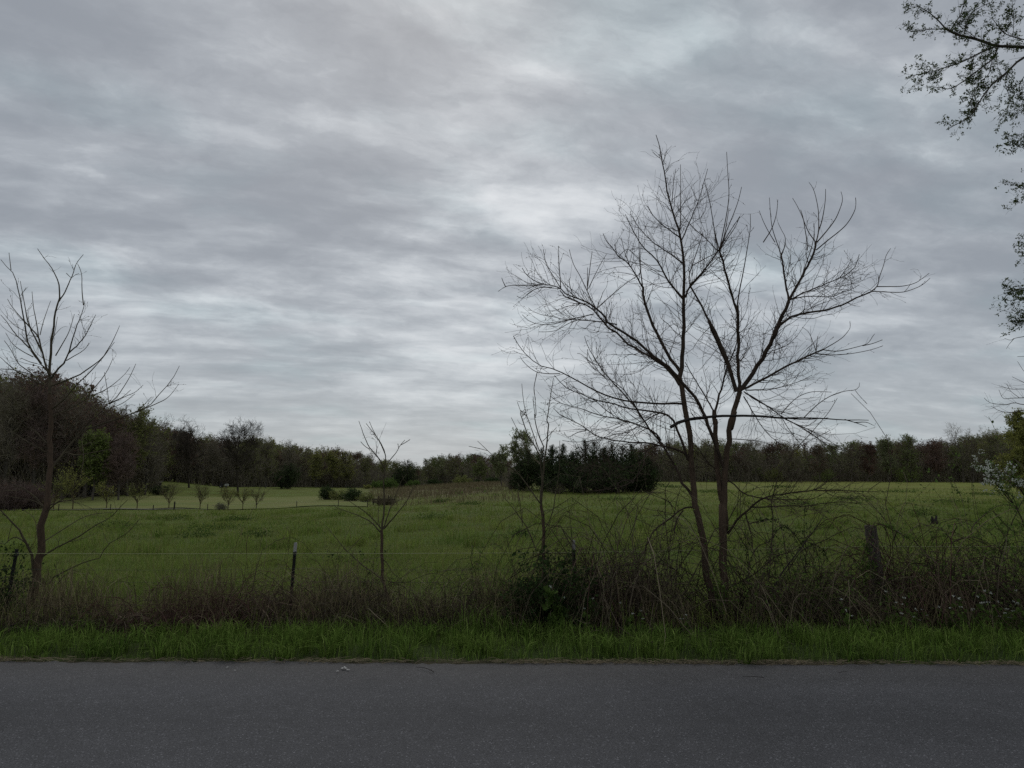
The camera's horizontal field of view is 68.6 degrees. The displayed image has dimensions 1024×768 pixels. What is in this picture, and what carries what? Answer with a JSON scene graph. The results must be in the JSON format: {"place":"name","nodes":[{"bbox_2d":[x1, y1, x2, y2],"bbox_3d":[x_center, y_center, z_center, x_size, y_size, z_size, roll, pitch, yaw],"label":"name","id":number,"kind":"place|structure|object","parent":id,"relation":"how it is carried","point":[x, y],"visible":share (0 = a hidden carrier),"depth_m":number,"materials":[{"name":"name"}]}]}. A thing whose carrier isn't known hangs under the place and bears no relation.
{"place":"outdoors","nodes":[
{"label":"outdoors","id":0,"kind":"place"},
{"bbox_2d":[19,496,366,509],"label":"lawn","id":1,"kind":"structure","parent":0,"point":[210,501],"depth_m":84.94,"materials":[{"name":"green plant"}]},
{"bbox_2d":[0,660,1023,767],"bbox_3d":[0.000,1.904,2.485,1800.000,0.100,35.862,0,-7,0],"label":"road","id":2,"kind":"structure","parent":0,"point":[204,714],"depth_m":4.91,"materials":[{"name":"asphalt"}]},
{"bbox_2d":[0,655,1023,665],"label":"straw litter","id":3,"kind":"object","parent":2,"relation":"on","point":[785,661],"visible":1,"depth_m":6.34,"materials":[{"name":"plant"}]},
{"bbox_2d":[0,477,1023,664],"bbox_3d":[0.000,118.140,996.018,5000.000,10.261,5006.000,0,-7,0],"label":"field","id":4,"kind":"structure","parent":0,"point":[272,491],"depth_m":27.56,"materials":[{"name":"plant"}]},
{"bbox_2d":[0,476,35,510],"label":"shrub","id":5,"kind":"object","parent":4,"relation":"on","point":[11,503],"visible":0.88,"depth_m":72.81,"materials":[{"name":"orange plant"}]},
{"bbox_2d":[0,371,47,488],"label":"bare tree","id":6,"kind":"object","parent":4,"relation":"on","point":[11,412],"visible":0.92,"depth_m":89.82,"materials":[{"name":"plant"}]},
{"bbox_2d":[0,539,61,620],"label":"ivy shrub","id":7,"kind":"object","parent":4,"relation":"on","point":[5,569],"visible":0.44,"depth_m":8.82,"materials":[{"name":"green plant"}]},
{"bbox_2d":[16,478,60,508],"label":"shrub","id":8,"kind":"object","parent":4,"relation":"on","point":[37,492],"visible":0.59,"depth_m":74.63,"materials":[{"name":"orange plant"}]},
{"bbox_2d":[1,368,81,488],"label":"bare tree","id":9,"kind":"object","parent":4,"relation":"on","point":[39,398],"visible":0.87,"depth_m":91.77,"materials":[{"name":"plant"}]},
{"bbox_2d":[34,472,75,508],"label":"young tree","id":10,"kind":"object","parent":4,"relation":"on","point":[59,488],"visible":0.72,"depth_m":73.18,"materials":[{"name":"green plant"}]},
{"bbox_2d":[26,373,105,498],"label":"bare tree","id":11,"kind":"object","parent":4,"relation":"on","point":[68,421],"visible":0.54,"depth_m":94.49,"materials":[{"name":"orange plant"}]},
{"bbox_2d":[55,463,92,508],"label":"young tree","id":12,"kind":"object","parent":4,"relation":"on","point":[72,480],"visible":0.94,"depth_m":72.07,"materials":[{"name":"green plant"}]},
{"bbox_2d":[0,562,164,638],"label":"bramble","id":13,"kind":"object","parent":4,"relation":"on","point":[40,622],"visible":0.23,"depth_m":7.97,"materials":[{"name":"brown plant"}]},
{"bbox_2d":[0,364,178,497],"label":"woods","id":14,"kind":"object","parent":4,"relation":"on","point":[21,470],"visible":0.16,"depth_m":102.97,"materials":[{"name":"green plant"}]},
{"bbox_2d":[57,390,122,497],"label":"bare tree","id":15,"kind":"object","parent":4,"relation":"on","point":[90,403],"visible":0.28,"depth_m":97.67,"materials":[{"name":"orange plant"}]},
{"bbox_2d":[0,250,185,615],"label":"bare tree","id":16,"kind":"object","parent":4,"relation":"on","point":[40,533],"visible":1,"depth_m":9.35,"materials":[{"name":"brown plant"}]},
{"bbox_2d":[75,425,112,499],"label":"budding tree","id":17,"kind":"object","parent":4,"relation":"on","point":[92,464],"visible":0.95,"depth_m":90.94,"materials":[{"name":"green plant"}]},
{"bbox_2d":[91,480,116,507],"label":"young tree","id":18,"kind":"object","parent":4,"relation":"on","point":[110,493],"visible":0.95,"depth_m":72.49,"materials":[{"name":"green plant"}]},
{"bbox_2d":[11,570,209,640],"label":"bramble","id":19,"kind":"object","parent":4,"relation":"on","point":[69,623],"visible":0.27,"depth_m":7.79,"materials":[{"name":"brown plant"}]},
{"bbox_2d":[88,399,142,496],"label":"bare tree","id":20,"kind":"object","parent":4,"relation":"on","point":[119,421],"visible":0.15,"depth_m":101.28,"materials":[{"name":"orange plant"}]},
{"bbox_2d":[101,430,141,499],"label":"bare tree","id":21,"kind":"object","parent":4,"relation":"on","point":[121,470],"visible":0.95,"depth_m":91.99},
{"bbox_2d":[110,402,157,495],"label":"budding tree","id":22,"kind":"object","parent":4,"relation":"on","point":[138,425],"visible":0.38,"depth_m":106.21,"materials":[{"name":"green plant"}]},
{"bbox_2d":[125,483,151,508],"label":"young tree","id":23,"kind":"object","parent":4,"relation":"on","point":[132,493],"visible":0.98,"depth_m":72.67,"materials":[{"name":"green plant"}]},
{"bbox_2d":[127,416,178,494],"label":"bare tree","id":24,"kind":"object","parent":4,"relation":"on","point":[147,469],"visible":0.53,"depth_m":110.89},
{"bbox_2d":[40,571,272,643],"bbox_3d":[-3.643,2.374,8.034,2.286,0.862,2.013,-3,-8,27],"label":"bramble","id":25,"kind":"object","parent":4,"relation":"on","point":[168,615],"visible":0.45,"depth_m":7.83,"materials":[{"name":"brown plant"}]},
{"bbox_2d":[156,477,184,508],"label":"young tree","id":26,"kind":"object","parent":4,"relation":"on","point":[166,493],"visible":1,"depth_m":72.70,"materials":[{"name":"green plant"}]},
{"bbox_2d":[166,416,214,487],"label":"bare tree","id":27,"kind":"object","parent":4,"relation":"on","point":[186,448],"visible":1,"depth_m":136.93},
{"bbox_2d":[192,481,211,509],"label":"young tree","id":28,"kind":"object","parent":4,"relation":"on","point":[201,492],"visible":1,"depth_m":72.70,"materials":[{"name":"green plant"}]},
{"bbox_2d":[198,437,227,485],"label":"bare tree","id":29,"kind":"object","parent":4,"relation":"on","point":[215,459],"visible":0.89,"depth_m":163.50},
{"bbox_2d":[58,500,367,510],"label":"stake fence","id":30,"kind":"object","parent":4,"relation":"on","point":[251,507],"visible":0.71,"depth_m":70.12,"materials":[{"name":"brown wood"}]},
{"bbox_2d":[117,476,351,640],"bbox_3d":[-3.010,1.925,8.314,2.768,1.838,2.400,0,-7,0],"label":"bramble","id":31,"kind":"object","parent":4,"relation":"on","point":[221,607],"visible":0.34,"depth_m":8.20,"materials":[{"name":"brown plant"}]},
{"bbox_2d":[214,417,269,491],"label":"bare tree","id":32,"kind":"object","parent":4,"relation":"on","point":[230,447],"visible":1,"depth_m":126.92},
{"bbox_2d":[254,437,279,487],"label":"bare tree","id":33,"kind":"object","parent":4,"relation":"on","point":[264,450],"visible":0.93,"depth_m":158.55,"materials":[{"name":"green plant"}]},
{"bbox_2d":[0,556,561,625],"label":"straw","id":34,"kind":"object","parent":4,"relation":"on","point":[118,586],"visible":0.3,"depth_m":8.71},
{"bbox_2d":[274,463,302,488],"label":"cedar tree","id":35,"kind":"object","parent":4,"relation":"on","point":[290,480],"visible":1,"depth_m":147.89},
{"bbox_2d":[279,439,300,470],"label":"bare tree","id":36,"kind":"object","parent":4,"relation":"on","point":[288,461],"visible":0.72,"depth_m":169.43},
{"bbox_2d":[160,425,427,487],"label":"woods","id":37,"kind":"object","parent":4,"relation":"on","point":[227,476],"visible":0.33,"depth_m":178.33,"materials":[{"name":"green plant"}]},
{"bbox_2d":[305,447,326,487],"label":"budding tree","id":38,"kind":"object","parent":4,"relation":"on","point":[316,470],"visible":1,"depth_m":172.16,"materials":[{"name":"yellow plant"}]},
{"bbox_2d":[197,509,442,641],"bbox_3d":[-2.235,2.126,8.338,2.948,1.454,2.285,2,-7,-20],"label":"bramble","id":39,"kind":"object","parent":4,"relation":"on","point":[310,615],"visible":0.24,"depth_m":8.14,"materials":[{"name":"brown plant"}]},
{"bbox_2d":[317,485,334,499],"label":"shrub","id":40,"kind":"object","parent":4,"relation":"on","point":[325,493],"visible":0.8,"depth_m":90.71,"materials":[{"name":"green plant"}]},
{"bbox_2d":[321,446,342,487],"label":"budding tree","id":41,"kind":"object","parent":4,"relation":"on","point":[330,459],"visible":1,"depth_m":173.90,"materials":[{"name":"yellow plant"}]},
{"bbox_2d":[337,450,357,487],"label":"budding tree","id":42,"kind":"object","parent":4,"relation":"on","point":[346,470],"visible":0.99,"depth_m":175.56,"materials":[{"name":"green plant"}]},
{"bbox_2d":[339,486,362,500],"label":"shrub","id":43,"kind":"object","parent":4,"relation":"on","point":[351,496],"visible":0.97,"depth_m":86.76,"materials":[{"name":"green plant"}]},
{"bbox_2d":[300,530,431,615],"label":"bramble","id":44,"kind":"object","parent":4,"relation":"on","point":[385,551],"visible":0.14,"depth_m":9.61,"materials":[{"name":"brown plant"}]},
{"bbox_2d":[358,457,373,485],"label":"bare tree","id":45,"kind":"object","parent":4,"relation":"on","point":[366,467],"visible":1,"depth_m":177.60,"materials":[{"name":"green plant"}]},
{"bbox_2d":[326,421,415,609],"bbox_3d":[-1.717,1.703,9.145,1.190,2.514,0.423,-1,-7,5],"label":"sapling","id":46,"kind":"object","parent":4,"relation":"on","point":[382,528],"visible":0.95,"depth_m":9.13,"materials":[{"name":"brown plant"}]},
{"bbox_2d":[377,477,398,488],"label":"shrub","id":47,"kind":"object","parent":4,"relation":"on","point":[389,483],"visible":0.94,"depth_m":147.92,"materials":[{"name":"green plant"}]},
{"bbox_2d":[310,544,484,635],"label":"bramble","id":48,"kind":"object","parent":4,"relation":"on","point":[378,603],"visible":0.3,"depth_m":8.13,"materials":[{"name":"brown plant"}]},
{"bbox_2d":[389,458,421,486],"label":"cedar tree","id":49,"kind":"object","parent":4,"relation":"on","point":[408,477],"visible":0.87,"depth_m":163.14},
{"bbox_2d":[422,458,435,484],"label":"bare tree","id":50,"kind":"object","parent":4,"relation":"on","point":[430,471],"visible":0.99,"depth_m":197.39,"materials":[{"name":"green plant"}]},
{"bbox_2d":[443,454,463,478],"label":"bare tree","id":51,"kind":"object","parent":4,"relation":"on","point":[451,467],"visible":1,"depth_m":197.65,"materials":[{"name":"green plant"}]},
{"bbox_2d":[368,480,559,506],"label":"dry grass","id":52,"kind":"structure","parent":4,"relation":"on","point":[447,487],"depth_m":99.98,"materials":[{"name":"plant"}]},
{"bbox_2d":[368,560,566,637],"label":"bramble","id":53,"kind":"object","parent":4,"relation":"on","point":[457,610],"visible":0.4,"depth_m":8.05,"materials":[{"name":"brown plant"}]},
{"bbox_2d":[398,451,541,483],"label":"woods","id":54,"kind":"object","parent":4,"relation":"on","point":[442,475],"visible":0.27,"depth_m":211.28,"materials":[{"name":"green plant"}]},
{"bbox_2d":[0,525,941,625],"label":"wire fence","id":55,"kind":"object","parent":4,"relation":"on","point":[874,533],"visible":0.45,"depth_m":8.78,"materials":[{"name":"brown metal"}]},
{"bbox_2d":[470,456,488,479],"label":"bare tree","id":56,"kind":"object","parent":4,"relation":"on","point":[476,469],"visible":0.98,"depth_m":197.22,"materials":[{"name":"green plant"}]},
{"bbox_2d":[488,444,511,484],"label":"budding tree","id":57,"kind":"object","parent":4,"relation":"on","point":[500,467],"visible":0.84,"depth_m":117.08,"materials":[{"name":"green plant"}]},
{"bbox_2d":[407,486,612,636],"bbox_3d":[-0.013,2.030,8.519,2.776,1.749,2.330,0,-7,0],"label":"bramble","id":58,"kind":"object","parent":4,"relation":"on","point":[509,572],"visible":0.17,"depth_m":8.49,"materials":[{"name":"brown plant"}]},
{"bbox_2d":[0,597,1023,664],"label":"verge grass","id":59,"kind":"structure","parent":4,"relation":"on","point":[729,638],"depth_m":6.85,"materials":[{"name":"plant"}]},
{"bbox_2d":[0,547,1023,634],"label":"dry stalks","id":60,"kind":"object","parent":4,"relation":"on","point":[58,590],"visible":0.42,"depth_m":8.26,"materials":[{"name":"plant"}]},
{"bbox_2d":[504,427,540,464],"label":"budding tree","id":61,"kind":"object","parent":4,"relation":"on","point":[514,447],"visible":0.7,"depth_m":103.31,"materials":[{"name":"green plant"}]},
{"bbox_2d":[469,378,576,583],"bbox_3d":[0.143,1.467,9.634,1.416,3.106,0.660,0,-7,0],"label":"sapling","id":62,"kind":"object","parent":4,"relation":"on","point":[541,496],"visible":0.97,"depth_m":9.62,"materials":[{"name":"brown plant"}]},
{"bbox_2d":[506,449,542,490],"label":"cedar tree","id":63,"kind":"object","parent":4,"relation":"on","point":[523,466],"visible":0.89,"depth_m":94.55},
{"bbox_2d":[82,484,997,537],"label":"field weeds","id":64,"kind":"object","parent":4,"relation":"on","point":[431,517],"visible":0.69,"depth_m":42.55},
{"bbox_2d":[529,444,565,489],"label":"cedar tree","id":65,"kind":"object","parent":4,"relation":"on","point":[551,462],"visible":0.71,"depth_m":93.22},
{"bbox_2d":[495,536,609,640],"bbox_3d":[0.422,2.223,7.993,1.290,1.170,1.291,0,-7,0],"label":"honeysuckle","id":66,"kind":"object","parent":4,"relation":"on","point":[538,593],"visible":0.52,"depth_m":7.99,"materials":[{"name":"green plant"}]},
{"bbox_2d":[541,585,568,635],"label":"flowering weed","id":67,"kind":"object","parent":4,"relation":"on","point":[556,609],"visible":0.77,"depth_m":7.76,"materials":[{"name":"green plant"}]},
{"bbox_2d":[553,453,590,491],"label":"cedar tree","id":68,"kind":"object","parent":4,"relation":"on","point":[566,488],"visible":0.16,"depth_m":90.92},
{"bbox_2d":[539,460,606,493],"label":"cedar tree","id":69,"kind":"object","parent":4,"relation":"on","point":[572,481],"visible":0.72,"depth_m":86.64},
{"bbox_2d":[546,439,610,491],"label":"cedar tree","id":70,"kind":"object","parent":4,"relation":"on","point":[577,454],"visible":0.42,"depth_m":91.33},
{"bbox_2d":[494,440,709,639],"bbox_3d":[0.969,1.760,8.787,2.929,2.305,2.867,0,-7,0],"label":"bramble","id":71,"kind":"object","parent":4,"relation":"on","point":[591,561],"visible":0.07,"depth_m":8.77,"materials":[{"name":"brown plant"}]},
{"bbox_2d":[576,459,630,492],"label":"cedar tree","id":72,"kind":"object","parent":4,"relation":"on","point":[607,485],"visible":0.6,"depth_m":86.13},
{"bbox_2d":[585,455,644,492],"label":"cedar tree","id":73,"kind":"object","parent":4,"relation":"on","point":[617,473],"visible":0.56,"depth_m":86.32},
{"bbox_2d":[587,447,644,491],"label":"cedar tree","id":74,"kind":"object","parent":4,"relation":"on","point":[604,451],"visible":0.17,"depth_m":91.12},
{"bbox_2d":[601,443,655,491],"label":"cedar tree","id":75,"kind":"object","parent":4,"relation":"on","point":[629,489],"visible":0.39,"depth_m":90.99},
{"bbox_2d":[447,418,815,652],"bbox_3d":[1.299,1.655,8.625,4.315,2.525,3.895,0,-7,0],"label":"bramble","id":76,"kind":"object","parent":4,"relation":"on","point":[612,595],"visible":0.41,"depth_m":8.35,"materials":[{"name":"brown plant"}]},
{"bbox_2d":[636,457,667,491],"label":"cedar tree","id":77,"kind":"object","parent":4,"relation":"on","point":[650,486],"visible":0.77,"depth_m":90.70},
{"bbox_2d":[654,437,686,481],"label":"bare tree","id":78,"kind":"object","parent":4,"relation":"on","point":[674,457],"visible":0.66,"depth_m":170.05,"materials":[{"name":"green plant"}]},
{"bbox_2d":[694,437,721,476],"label":"bare tree","id":79,"kind":"object","parent":4,"relation":"on","point":[707,454],"visible":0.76,"depth_m":169.08,"materials":[{"name":"green plant"}]},
{"bbox_2d":[495,135,931,627],"bbox_3d":[2.461,-0.128,8.801,5.394,6.069,2.139,0,-7,0],"label":"bare tree","id":80,"kind":"object","parent":4,"relation":"on","point":[722,484],"visible":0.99,"depth_m":8.74,"materials":[{"name":"brown plant"}]},
{"bbox_2d":[669,409,873,438],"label":"broken branch","id":81,"kind":"object","parent":80,"relation":"on","point":[717,416],"visible":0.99,"depth_m":8.24,"materials":[{"name":"brown wood"}]},
{"bbox_2d":[741,434,772,481],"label":"bare tree","id":82,"kind":"object","parent":4,"relation":"on","point":[751,451],"visible":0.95,"depth_m":168.17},
{"bbox_2d":[738,516,806,612],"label":"climbing vine","id":83,"kind":"object","parent":4,"relation":"on","point":[760,520],"visible":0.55,"depth_m":8.64,"materials":[{"name":"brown plant"}]},
{"bbox_2d":[635,479,911,647],"bbox_3d":[2.984,1.994,8.565,3.442,1.859,2.797,6,-9,-39],"label":"bramble","id":84,"kind":"object","parent":4,"relation":"on","point":[747,596],"visible":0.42,"depth_m":8.33,"materials":[{"name":"brown plant"}]},
{"bbox_2d":[761,430,829,615],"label":"arching stem","id":85,"kind":"object","parent":84,"relation":"on","point":[774,505],"visible":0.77,"depth_m":8.47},
{"bbox_2d":[778,442,802,481],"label":"bare tree","id":86,"kind":"object","parent":4,"relation":"on","point":[790,467],"visible":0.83,"depth_m":167.64,"materials":[{"name":"green plant"}]},
{"bbox_2d":[773,503,838,588],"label":"climbing vine","id":87,"kind":"object","parent":4,"relation":"on","point":[803,540],"visible":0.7,"depth_m":8.62,"materials":[{"name":"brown plant"}]},
{"bbox_2d":[808,440,829,481],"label":"bare tree","id":88,"kind":"object","parent":4,"relation":"on","point":[816,464],"visible":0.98,"depth_m":167.45,"materials":[{"name":"orange plant"}]},
{"bbox_2d":[634,426,1016,482],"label":"woods","id":89,"kind":"object","parent":4,"relation":"on","point":[773,453],"visible":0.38,"depth_m":177.20,"materials":[{"name":"green plant"}]},
{"bbox_2d":[715,456,981,646],"bbox_3d":[3.665,1.849,8.466,3.298,2.088,2.868,0,-7,0],"label":"bramble","id":90,"kind":"object","parent":4,"relation":"on","point":[825,586],"visible":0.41,"depth_m":8.33,"materials":[{"name":"brown plant"}]},
{"bbox_2d":[836,440,868,481],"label":"bare tree","id":91,"kind":"object","parent":4,"relation":"on","point":[853,464],"visible":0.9,"depth_m":166.44,"materials":[{"name":"green plant"}]},
{"bbox_2d":[856,441,877,481],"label":"budding tree","id":92,"kind":"object","parent":4,"relation":"on","point":[871,451],"visible":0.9,"depth_m":166.29,"materials":[{"name":"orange plant"}]},
{"bbox_2d":[846,516,921,610],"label":"climbing vine","id":93,"kind":"object","parent":4,"relation":"on","point":[872,562],"visible":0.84,"depth_m":8.61,"materials":[{"name":"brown plant"}]},
{"bbox_2d":[875,434,899,481],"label":"budding tree","id":94,"kind":"object","parent":4,"relation":"on","point":[884,443],"visible":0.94,"depth_m":165.92,"materials":[{"name":"green plant"}]},
{"bbox_2d":[758,408,1023,638],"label":"bramble","id":95,"kind":"object","parent":4,"relation":"on","point":[951,556],"visible":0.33,"depth_m":8.55,"materials":[{"name":"brown plant"}]},
{"bbox_2d":[894,433,922,481],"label":"budding tree","id":96,"kind":"object","parent":4,"relation":"on","point":[910,454],"visible":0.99,"depth_m":166.04,"materials":[{"name":"green plant"}]},
{"bbox_2d":[890,464,926,481],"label":"shrub","id":97,"kind":"object","parent":4,"relation":"on","point":[902,475],"visible":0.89,"depth_m":166.33,"materials":[{"name":"green plant"}]},
{"bbox_2d":[803,441,1023,640],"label":"bramble","id":98,"kind":"object","parent":4,"relation":"on","point":[982,571],"visible":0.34,"depth_m":8.50,"materials":[{"name":"brown plant"}]},
{"bbox_2d":[921,440,947,478],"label":"bare tree","id":99,"kind":"object","parent":4,"relation":"on","point":[935,459],"visible":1,"depth_m":164.99,"materials":[{"name":"orange plant"}]},
{"bbox_2d":[883,418,1023,632],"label":"bramble","id":100,"kind":"object","parent":4,"relation":"on","point":[1005,559],"visible":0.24,"depth_m":8.72,"materials":[{"name":"brown plant"}]},
{"bbox_2d":[943,422,972,482],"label":"dead tree","id":101,"kind":"object","parent":4,"relation":"on","point":[952,445],"visible":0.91,"depth_m":164.84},
{"bbox_2d":[898,0,1023,418],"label":"overhanging tree","id":102,"kind":"object","parent":4,"relation":"on","point":[975,104],"visible":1,"depth_m":9.63,"materials":[{"name":"green plant"}]},
{"bbox_2d":[951,425,992,482],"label":"bare tree","id":103,"kind":"object","parent":4,"relation":"on","point":[972,450],"visible":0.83,"depth_m":163.32,"materials":[{"name":"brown plant"}]},
{"bbox_2d":[952,498,1023,590],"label":"climbing vine","id":104,"kind":"object","parent":4,"relation":"on","point":[995,514],"visible":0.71,"depth_m":8.74,"materials":[{"name":"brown plant"}]},
{"bbox_2d":[975,431,1005,480],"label":"bare tree","id":105,"kind":"object","parent":4,"relation":"on","point":[992,441],"visible":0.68,"depth_m":162.32,"materials":[{"name":"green plant"}]},
{"bbox_2d":[968,449,1023,569],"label":"blossom shrub","id":106,"kind":"object","parent":4,"relation":"on","point":[989,471],"visible":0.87,"depth_m":10.62,"materials":[{"name":"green plant"}]},
{"bbox_2d":[990,407,1023,494],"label":"budding tree","id":107,"kind":"object","parent":4,"relation":"on","point":[1016,423],"visible":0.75,"depth_m":61.51,"materials":[{"name":"green plant"}]},
{"bbox_2d":[0,0,1023,469],"label":"sky","id":108,"kind":"structure","parent":0,"point":[316,213],"materials":[{"name":"grey"}]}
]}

